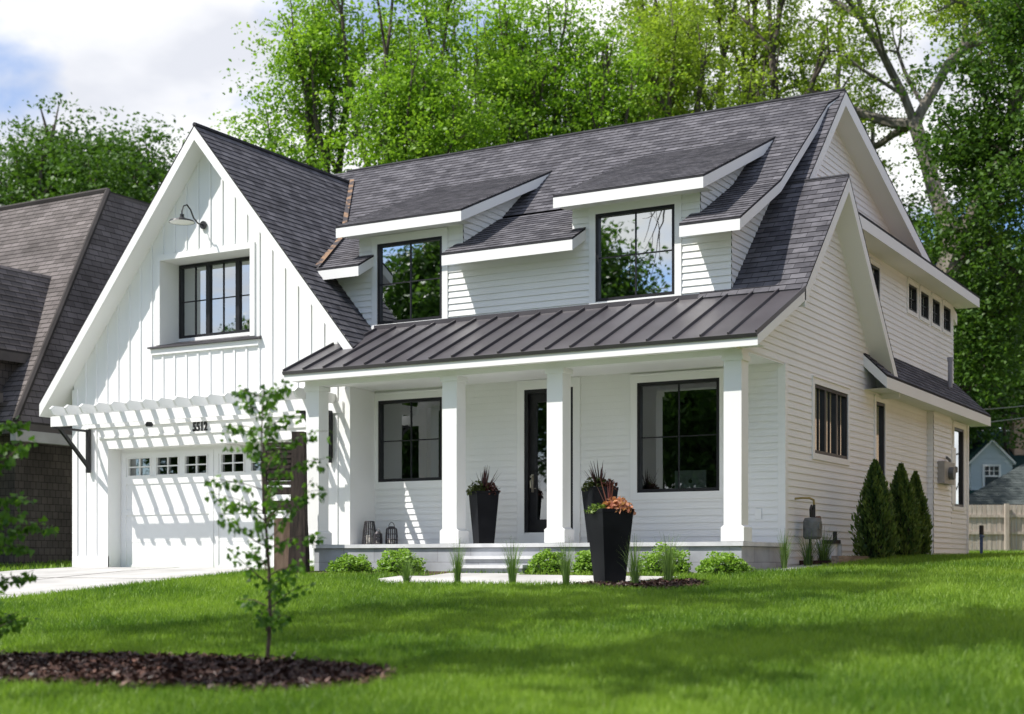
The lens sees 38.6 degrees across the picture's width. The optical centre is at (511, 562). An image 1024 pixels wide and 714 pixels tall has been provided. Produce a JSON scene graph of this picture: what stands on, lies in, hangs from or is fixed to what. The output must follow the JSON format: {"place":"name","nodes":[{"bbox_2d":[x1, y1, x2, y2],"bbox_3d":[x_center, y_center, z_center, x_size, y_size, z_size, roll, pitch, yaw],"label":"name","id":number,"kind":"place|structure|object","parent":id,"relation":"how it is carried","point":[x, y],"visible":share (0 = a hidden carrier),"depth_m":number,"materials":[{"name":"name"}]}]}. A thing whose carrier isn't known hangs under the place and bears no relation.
{"place":"outdoors","nodes":[
{"label":"outdoors","id":0,"kind":"place"},
{"bbox_2d":[0,567,264,598],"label":"driveway","id":1,"kind":"structure","parent":0,"point":[72,580],"depth_m":24.84,"materials":[{"name":"concrete"}]},
{"bbox_2d":[37,577,176,578],"bbox_3d":[-7.736,0.259,24.802,5.760,0.004,0.022,0,0,30],"label":"driveway joint","id":2,"kind":"object","parent":1,"relation":"on","point":[63,577],"visible":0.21,"depth_m":24.84,"materials":[{"name":"grey concrete"}]},
{"bbox_2d":[37,567,177,579],"bbox_3d":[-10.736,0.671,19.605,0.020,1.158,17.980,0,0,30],"label":"driveway joint","id":3,"kind":"object","parent":1,"relation":"on","point":[108,572],"visible":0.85,"depth_m":25.81,"materials":[{"name":"grey concrete"}]},
{"bbox_2d":[0,549,1023,713],"bbox_3d":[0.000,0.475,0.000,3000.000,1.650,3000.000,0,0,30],"label":"lawn","id":4,"kind":"structure","parent":0,"point":[521,707],"depth_m":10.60,"materials":[{"name":"plant"}]},
{"bbox_2d":[0,187,149,564],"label":"brown house","id":5,"kind":"structure","parent":4,"relation":"on","point":[60,256],"depth_m":32.80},
{"bbox_2d":[0,92,169,205],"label":"dark tree","id":6,"kind":"object","parent":4,"relation":"on","point":[27,167],"visible":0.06,"depth_m":62.12,"materials":[{"name":"green plant"}]},
{"bbox_2d":[10,106,175,202],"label":"dark tree","id":7,"kind":"object","parent":4,"relation":"on","point":[77,186],"visible":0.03,"depth_m":58.67,"materials":[{"name":"green plant"}]},
{"bbox_2d":[0,106,189,204],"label":"dark tree","id":8,"kind":"object","parent":4,"relation":"on","point":[158,179],"visible":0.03,"depth_m":62.13,"materials":[{"name":"green plant"}]},
{"bbox_2d":[0,649,408,693],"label":"mulch bed","id":9,"kind":"object","parent":4,"relation":"on","point":[203,684],"visible":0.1,"depth_m":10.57,"materials":[{"name":"brown wood"}]},
{"bbox_2d":[0,415,58,639],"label":"sapling","id":10,"kind":"object","parent":9,"relation":"on","point":[22,450],"visible":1,"depth_m":12.33,"materials":[{"name":"green plant"}]},
{"bbox_2d":[204,378,330,656],"bbox_3d":[-2.027,-0.301,11.870,0.983,2.365,1.131,0,0,30],"label":"sapling","id":11,"kind":"object","parent":9,"relation":"on","point":[301,501],"visible":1,"depth_m":11.87,"materials":[{"name":"green plant"}]},
{"bbox_2d":[262,431,309,572],"bbox_3d":[-3.744,-0.915,24.153,0.770,2.470,0.240,0,0,9],"label":"wooden trellis","id":12,"kind":"object","parent":4,"relation":"on","point":[297,526],"visible":0.59,"depth_m":24.06,"materials":[{"name":"brown wood"}]},
{"bbox_2d":[298,571,453,575],"bbox_3d":[-2.253,0.209,23.367,3.030,0.132,0.980,0,0,30],"label":"shrub bed","id":13,"kind":"object","parent":4,"relation":"on","point":[435,572],"visible":0.17,"depth_m":23.11,"materials":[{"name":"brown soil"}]},
{"bbox_2d":[325,553,375,572],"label":"boxwood shrub","id":14,"kind":"object","parent":13,"relation":"on","point":[346,562],"visible":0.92,"depth_m":23.43,"materials":[{"name":"green plant"}]},
{"bbox_2d":[373,546,429,574],"bbox_3d":[-1.762,-0.020,23.003,0.906,0.470,0.838,0,0,30],"label":"boxwood shrub","id":15,"kind":"object","parent":13,"relation":"on","point":[390,564],"visible":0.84,"depth_m":22.85,"materials":[{"name":"green plant"}]},
{"bbox_2d":[208,0,566,173],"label":"maple tree","id":16,"kind":"object","parent":4,"relation":"on","point":[415,106],"visible":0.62,"depth_m":46.36,"materials":[{"name":"green plant"}]},
{"bbox_2d":[396,555,416,581],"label":"grass tuft","id":17,"kind":"object","parent":4,"relation":"on","point":[406,573],"visible":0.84,"depth_m":20.44,"materials":[{"name":"green plant"}]},
{"bbox_2d":[448,535,467,582],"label":"grass tuft","id":18,"kind":"object","parent":4,"relation":"on","point":[458,567],"visible":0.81,"depth_m":20.03,"materials":[{"name":"green plant"}]},
{"bbox_2d":[500,540,526,582],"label":"grass tuft","id":19,"kind":"object","parent":4,"relation":"on","point":[512,570],"visible":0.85,"depth_m":19.59,"materials":[{"name":"green plant"}]},
{"bbox_2d":[39,88,990,573],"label":"white house","id":20,"kind":"structure","parent":4,"relation":"on","point":[749,308],"depth_m":25.53,"materials":[{"name":"paint"}]},
{"bbox_2d":[169,204,206,228],"bbox_3d":[-5.949,-6.384,26.855,0.470,0.378,0.795,0,0,30],"label":"barn lamp","id":21,"kind":"object","parent":20,"relation":"attached to","point":[181,220],"visible":1,"depth_m":26.84,"materials":[{"name":"white metal"}]},
{"bbox_2d":[120,441,291,567],"bbox_3d":[-5.597,-0.975,27.506,4.900,2.550,0.054,0,0,30],"label":"garage door","id":22,"kind":"structure","parent":20,"relation":"in","point":[167,520],"depth_m":27.86,"materials":[{"name":"white paint"}]},
{"bbox_2d":[179,256,249,338],"bbox_3d":[-5.450,-5.005,27.660,2.180,1.410,0.082,0,0,30],"label":"gable window","id":23,"kind":"structure","parent":20,"relation":"in","point":[214,296],"depth_m":27.77,"materials":[{"name":"black glass"}]},
{"bbox_2d":[329,410,332,457],"bbox_3d":[-3.203,-2.245,25.662,0.070,0.830,0.100,0,0,30],"label":"wall sconce","id":24,"kind":"object","parent":20,"relation":"attached to","point":[331,434],"depth_m":25.65,"materials":[{"name":"black metal"}]},
{"bbox_2d":[362,521,376,543],"bbox_3d":[-2.498,-0.510,25.633,0.265,0.427,0.265,0,0,30],"label":"lantern","id":25,"kind":"object","parent":20,"relation":"on","point":[368,538],"visible":0.9,"depth_m":25.57,"materials":[{"name":"brown metal"}]},
{"bbox_2d":[373,529,382,543],"bbox_3d":[-2.332,-0.442,25.422,0.158,0.289,0.158,0,0,30],"label":"lantern","id":26,"kind":"object","parent":20,"relation":"on","point":[376,540],"visible":0.98,"depth_m":25.37,"materials":[{"name":"grey metal"}]},
{"bbox_2d":[385,522,397,543],"bbox_3d":[-2.102,-0.499,25.520,0.216,0.405,0.216,0,0,30],"label":"lantern","id":27,"kind":"object","parent":20,"relation":"on","point":[391,540],"visible":0.96,"depth_m":25.46,"materials":[{"name":"brown metal"}]},
{"bbox_2d":[374,389,441,488],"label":"window","id":28,"kind":"structure","parent":20,"relation":"in","point":[408,424],"depth_m":26.57,"materials":[{"name":"glass"}]},
{"bbox_2d":[371,227,447,328],"bbox_3d":[-1.796,-4.971,25.808,1.610,1.692,0.115,0,0,30],"label":"dormer window","id":29,"kind":"structure","parent":20,"relation":"in","point":[410,279],"depth_m":25.82,"materials":[{"name":"glass"}]},
{"bbox_2d":[469,491,498,543],"bbox_3d":[-0.468,-0.738,24.230,0.400,0.876,0.400,0,0,-22],"label":"planter","id":30,"kind":"object","parent":20,"relation":"on","point":[483,507],"visible":0.88,"depth_m":24.09,"materials":[{"name":"black plastic"}]},
{"bbox_2d":[466,465,501,495],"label":"potted plant","id":31,"kind":"object","parent":30,"relation":"on","point":[483,484],"visible":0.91,"depth_m":24.14,"materials":[{"name":"green plant"}]},
{"bbox_2d":[517,377,580,542],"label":"front door","id":32,"kind":"structure","parent":20,"relation":"in","point":[531,394],"depth_m":24.60,"materials":[{"name":"black paint"}]},
{"bbox_2d":[581,487,618,542],"bbox_3d":[1.380,-0.738,22.990,0.440,0.876,0.440,0,0,-22],"label":"planter","id":33,"kind":"object","parent":20,"relation":"on","point":[590,495],"visible":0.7,"depth_m":22.82,"materials":[{"name":"black plastic"}]},
{"bbox_2d":[581,461,617,491],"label":"potted plant","id":34,"kind":"object","parent":33,"relation":"on","point":[596,482],"visible":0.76,"depth_m":22.91,"materials":[{"name":"green plant"}]},
{"bbox_2d":[588,194,681,303],"bbox_3d":[1.992,-4.991,23.621,1.640,1.692,0.115,0,0,30],"label":"dormer window","id":35,"kind":"structure","parent":20,"relation":"in","point":[635,247],"depth_m":23.63,"materials":[{"name":"glass"}]},
{"bbox_2d":[630,368,723,499],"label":"window","id":36,"kind":"structure","parent":20,"relation":"in","point":[677,418],"depth_m":24.10,"materials":[{"name":"glass"}]},
{"bbox_2d":[795,497,821,560],"bbox_3d":[4.709,-0.434,22.786,0.334,1.167,0.579,0,0,54],"label":"gas meter","id":37,"kind":"object","parent":20,"relation":"attached to","point":[812,527],"visible":0.94,"depth_m":22.66,"materials":[{"name":"grey metal"}]},
{"bbox_2d":[811,375,850,465],"bbox_3d":[5.288,-2.331,24.325,0.115,1.342,1.980,0,0,30],"label":"side window","id":38,"kind":"structure","parent":20,"relation":"in","point":[830,400],"depth_m":24.33,"materials":[{"name":"black glass"}]},
{"bbox_2d":[869,256,881,302],"bbox_3d":[6.821,-5.286,27.620,0.115,0.832,0.820,0,0,30],"label":"small window","id":39,"kind":"structure","parent":20,"relation":"in","point":[876,266],"depth_m":27.86,"materials":[{"name":"black paint"}]},
{"bbox_2d":[874,394,887,480],"bbox_3d":[6.728,-2.251,26.819,0.115,1.582,0.760,0,0,30],"label":"narrow window","id":40,"kind":"structure","parent":20,"relation":"in","point":[880,405],"depth_m":26.99,"materials":[{"name":"black paint"}]},
{"bbox_2d":[906,277,918,317],"bbox_3d":[8.189,-5.416,29.988,0.115,0.712,0.830,0,0,30],"label":"small window","id":41,"kind":"structure","parent":20,"relation":"in","point":[912,286],"depth_m":30.06,"materials":[{"name":"black paint"}]},
{"bbox_2d":[919,285,930,324],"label":"small window","id":42,"kind":"structure","parent":20,"relation":"in","point":[924,294],"depth_m":30.90,"materials":[{"name":"black paint"}]},
{"bbox_2d":[930,292,941,330],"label":"small window","id":43,"kind":"structure","parent":20,"relation":"in","point":[935,301],"depth_m":31.71,"materials":[{"name":"black paint"}]},
{"bbox_2d":[937,456,955,484],"bbox_3d":[9.044,-1.922,30.297,0.253,0.604,0.880,0,0,30],"label":"electric meter","id":44,"kind":"object","parent":20,"relation":"attached to","point":[946,473],"visible":1,"depth_m":30.05,"materials":[{"name":"grey metal"}]},
{"bbox_2d":[942,299,952,336],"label":"small window","id":45,"kind":"structure","parent":20,"relation":"in","point":[946,307],"depth_m":32.58,"materials":[{"name":"black paint"}]},
{"bbox_2d":[951,447,957,503],"bbox_3d":[9.419,-1.600,31.264,0.190,1.700,0.330,0,0,30],"label":"electrical box","id":46,"kind":"object","parent":20,"relation":"attached to","point":[953,487],"visible":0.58,"depth_m":31.20,"materials":[{"name":"white paint"}]},
{"bbox_2d":[952,421,965,511],"bbox_3d":[9.783,-2.091,32.110,0.115,1.922,1.080,0,0,30],"label":"rear window","id":47,"kind":"structure","parent":20,"relation":"in","point":[958,432],"depth_m":32.37,"materials":[{"name":"black paint"}]},
{"bbox_2d":[416,0,702,147],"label":"maple tree","id":48,"kind":"object","parent":4,"relation":"on","point":[592,109],"visible":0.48,"depth_m":48.78,"materials":[{"name":"green plant"}]},
{"bbox_2d":[554,534,577,583],"bbox_3d":[0.704,-0.021,19.184,0.407,0.689,0.373,0,0,30],"label":"grass tuft","id":49,"kind":"object","parent":4,"relation":"on","point":[565,561],"visible":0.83,"depth_m":19.14,"materials":[{"name":"green plant"}]},
{"bbox_2d":[577,0,766,124],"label":"oak tree","id":50,"kind":"object","parent":4,"relation":"on","point":[680,48],"visible":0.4,"depth_m":50.36,"materials":[{"name":"green plant"}]},
{"bbox_2d":[632,0,882,131],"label":"oak tree","id":51,"kind":"object","parent":4,"relation":"on","point":[774,31],"visible":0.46,"depth_m":52.12,"materials":[{"name":"green plant"}]},
{"bbox_2d":[694,565,821,572],"bbox_3d":[3.886,0.127,21.832,1.300,0.206,3.100,0,0,30],"label":"gravel strip","id":52,"kind":"object","parent":4,"relation":"on","point":[796,566],"visible":0.1,"depth_m":21.94,"materials":[{"name":"grey gravel"}]},
{"bbox_2d":[775,529,794,568],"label":"grass tuft","id":53,"kind":"object","parent":52,"relation":"on","point":[784,554],"visible":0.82,"depth_m":21.60,"materials":[{"name":"green plant"}]},
{"bbox_2d":[795,535,822,565],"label":"grass tuft","id":54,"kind":"object","parent":52,"relation":"on","point":[808,557],"visible":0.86,"depth_m":22.45,"materials":[{"name":"green plant"}]},
{"bbox_2d":[799,560,830,564],"bbox_3d":[5.380,0.185,23.868,0.570,0.430,2.520,0,0,30],"label":"side bed","id":55,"kind":"object","parent":4,"relation":"on","point":[815,562],"visible":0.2,"depth_m":22.76,"materials":[{"name":"brown soil"}]},
{"bbox_2d":[805,526,840,559],"bbox_3d":[4.916,-0.284,23.079,0.684,0.651,0.728,0,0,30],"label":"grass tuft","id":56,"kind":"object","parent":4,"relation":"on","point":[823,554],"visible":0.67,"depth_m":23.02,"materials":[{"name":"green plant"}]},
{"bbox_2d":[831,556,871,563],"bbox_3d":[5.466,0.100,23.777,0.590,0.400,2.850,0,0,30],"label":"timber edging","id":57,"kind":"object","parent":4,"relation":"on","point":[835,559],"visible":0.23,"depth_m":22.73,"materials":[{"name":"brown wood"}]},
{"bbox_2d":[848,459,900,559],"bbox_3d":[5.937,-0.832,23.932,0.826,1.746,0.816,0,0,30],"label":"arborvitae","id":58,"kind":"object","parent":4,"relation":"on","point":[875,526],"visible":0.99,"depth_m":23.78,"materials":[{"name":"green plant"}]},
{"bbox_2d":[747,0,1023,278],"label":"oak tree","id":59,"kind":"object","parent":4,"relation":"on","point":[857,10],"visible":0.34,"depth_m":54.22,"materials":[{"name":"green plant"}]},
{"bbox_2d":[885,462,922,555],"bbox_3d":[6.717,-0.870,25.220,0.770,1.732,0.812,0,0,30],"label":"arborvitae","id":60,"kind":"object","parent":4,"relation":"on","point":[906,515],"visible":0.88,"depth_m":25.07,"materials":[{"name":"green plant"}]},
{"bbox_2d":[910,471,933,554],"bbox_3d":[7.235,-0.837,26.234,0.634,1.649,0.664,0,0,30],"label":"arborvitae","id":61,"kind":"object","parent":4,"relation":"on","point":[926,526],"visible":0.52,"depth_m":26.12,"materials":[{"name":"green plant"}]},
{"bbox_2d":[876,0,1023,406],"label":"dark tree","id":62,"kind":"object","parent":4,"relation":"on","point":[972,149],"visible":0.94,"depth_m":46.52,"materials":[{"name":"green plant"}]},
{"bbox_2d":[889,166,1023,466],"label":"dark tree","id":63,"kind":"object","parent":4,"relation":"on","point":[973,435],"visible":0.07,"depth_m":58.18,"materials":[{"name":"green plant"}]},
{"bbox_2d":[929,235,1023,428],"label":"dark tree","id":64,"kind":"object","parent":4,"relation":"on","point":[1021,383],"visible":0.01,"depth_m":69.44,"materials":[{"name":"green plant"}]},
{"bbox_2d":[979,525,983,553],"bbox_3d":[10.440,-0.410,32.482,0.100,0.820,0.260,0,0,30],"label":"standpipe","id":65,"kind":"object","parent":4,"relation":"on","point":[981,531],"visible":0.87,"depth_m":32.41,"materials":[{"name":"blue"}]},
{"bbox_2d":[969,419,1023,549],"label":"cottage","id":66,"kind":"structure","parent":4,"relation":"on","point":[996,477],"depth_m":57.75,"materials":[{"name":"blue wood"}]},
{"bbox_2d":[982,464,1000,486],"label":"dormer window","id":67,"kind":"structure","parent":66,"relation":"in","point":[991,472],"depth_m":57.78,"materials":[{"name":"white paint"}]},
{"bbox_2d":[969,504,1023,550],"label":"board fence","id":68,"kind":"object","parent":4,"relation":"on","point":[985,515],"visible":0.26,"depth_m":45.00,"materials":[{"name":"beige wood"}]},
{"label":"shrub bed","id":69,"kind":"structure","parent":4,"relation":"on","visible":0},
{"bbox_2d":[525,548,564,573],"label":"boxwood shrub","id":70,"kind":"object","parent":69,"relation":"on","point":[541,563],"visible":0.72,"depth_m":21.70,"materials":[{"name":"green plant"}]},
{"bbox_2d":[571,549,592,574],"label":"boxwood shrub","id":71,"kind":"object","parent":69,"relation":"on","point":[583,563],"visible":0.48,"depth_m":21.31,"materials":[{"name":"green plant"}]},
{"bbox_2d":[638,542,692,575],"bbox_3d":[2.154,-0.041,20.875,0.829,0.525,0.884,0,0,-20],"label":"boxwood shrub","id":72,"kind":"object","parent":69,"relation":"on","point":[682,567],"visible":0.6,"depth_m":20.69,"materials":[{"name":"green plant"}]},
{"bbox_2d":[695,551,755,574],"bbox_3d":[2.963,0.021,20.449,0.894,0.379,0.790,0,0,30],"label":"boxwood shrub","id":73,"kind":"object","parent":69,"relation":"on","point":[730,564],"visible":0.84,"depth_m":20.30,"materials":[{"name":"green plant"}]},
{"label":"planting bed","id":74,"kind":"structure","parent":4,"relation":"on","visible":0},
{"bbox_2d":[616,533,650,583],"bbox_3d":[1.549,-0.038,18.601,0.490,0.732,0.469,0,0,30],"label":"grass tuft","id":75,"kind":"object","parent":74,"relation":"on","point":[634,564],"visible":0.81,"depth_m":18.58,"materials":[{"name":"green plant"}]},
{"bbox_2d":[571,577,708,588],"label":"mulch chips","id":76,"kind":"object","parent":74,"relation":"on","point":[676,582],"visible":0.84,"depth_m":18.48,"materials":[{"name":"brown wood"}]},
{"bbox_2d":[654,532,685,580],"bbox_3d":[2.017,-0.075,18.933,0.575,0.738,0.567,0,0,30],"label":"grass tuft","id":77,"kind":"object","parent":74,"relation":"on","point":[668,563],"visible":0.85,"depth_m":18.89,"materials":[{"name":"green plant"}]},
{"bbox_2d":[0,0,1023,248],"label":"sky","id":78,"kind":"structure","parent":0,"point":[147,57],"materials":[{"name":"white"}]},
{"bbox_2d":[379,573,676,584],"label":"front walk","id":79,"kind":"structure","parent":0,"point":[487,577],"depth_m":20.95,"materials":[{"name":"concrete"}]},
{"bbox_2d":[585,508,633,582],"bbox_3d":[1.286,-0.217,19.268,0.470,0.966,0.470,0,0,-25],"label":"planter","id":80,"kind":"object","parent":79,"relation":"on","point":[609,530],"visible":0.88,"depth_m":19.11,"materials":[{"name":"black plastic"}]},
{"bbox_2d":[584,478,635,514],"bbox_3d":[1.294,-0.868,19.255,0.695,0.517,0.472,0,0,-1],"label":"potted plant","id":81,"kind":"object","parent":80,"relation":"on","point":[619,503],"visible":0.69,"depth_m":19.18,"materials":[{"name":"orange plant"}]},
{"bbox_2d":[824,532,841,558],"bbox_3d":[5.236,-0.250,23.769,0.290,0.500,0.594,0,0,30],"label":"sump pipe","id":82,"kind":"object","parent":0,"point":[837,551],"visible":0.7,"depth_m":23.57,"materials":[{"name":"plastic"}]},
{"bbox_2d":[984,406,1021,409],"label":"power line","id":83,"kind":"object","parent":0,"point":[1003,407],"visible":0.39,"depth_m":48.06,"materials":[{"name":"grey"}]},
{"bbox_3d":[2.927,-0.400,24.291,0.820,1.000,0.500,0,0,30],"label":"desk","id":84,"kind":"object","parent":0,"visible":0},
{"bbox_2d":[675,470,706,487],"bbox_3d":[2.954,-1.210,24.157,0.560,0.620,0.044,0,0,30],"label":"desktop monitor","id":85,"kind":"object","parent":84,"relation":"on","point":[693,478],"visible":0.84,"depth_m":24.12,"materials":[{"name":"silver metal"}]}
]}

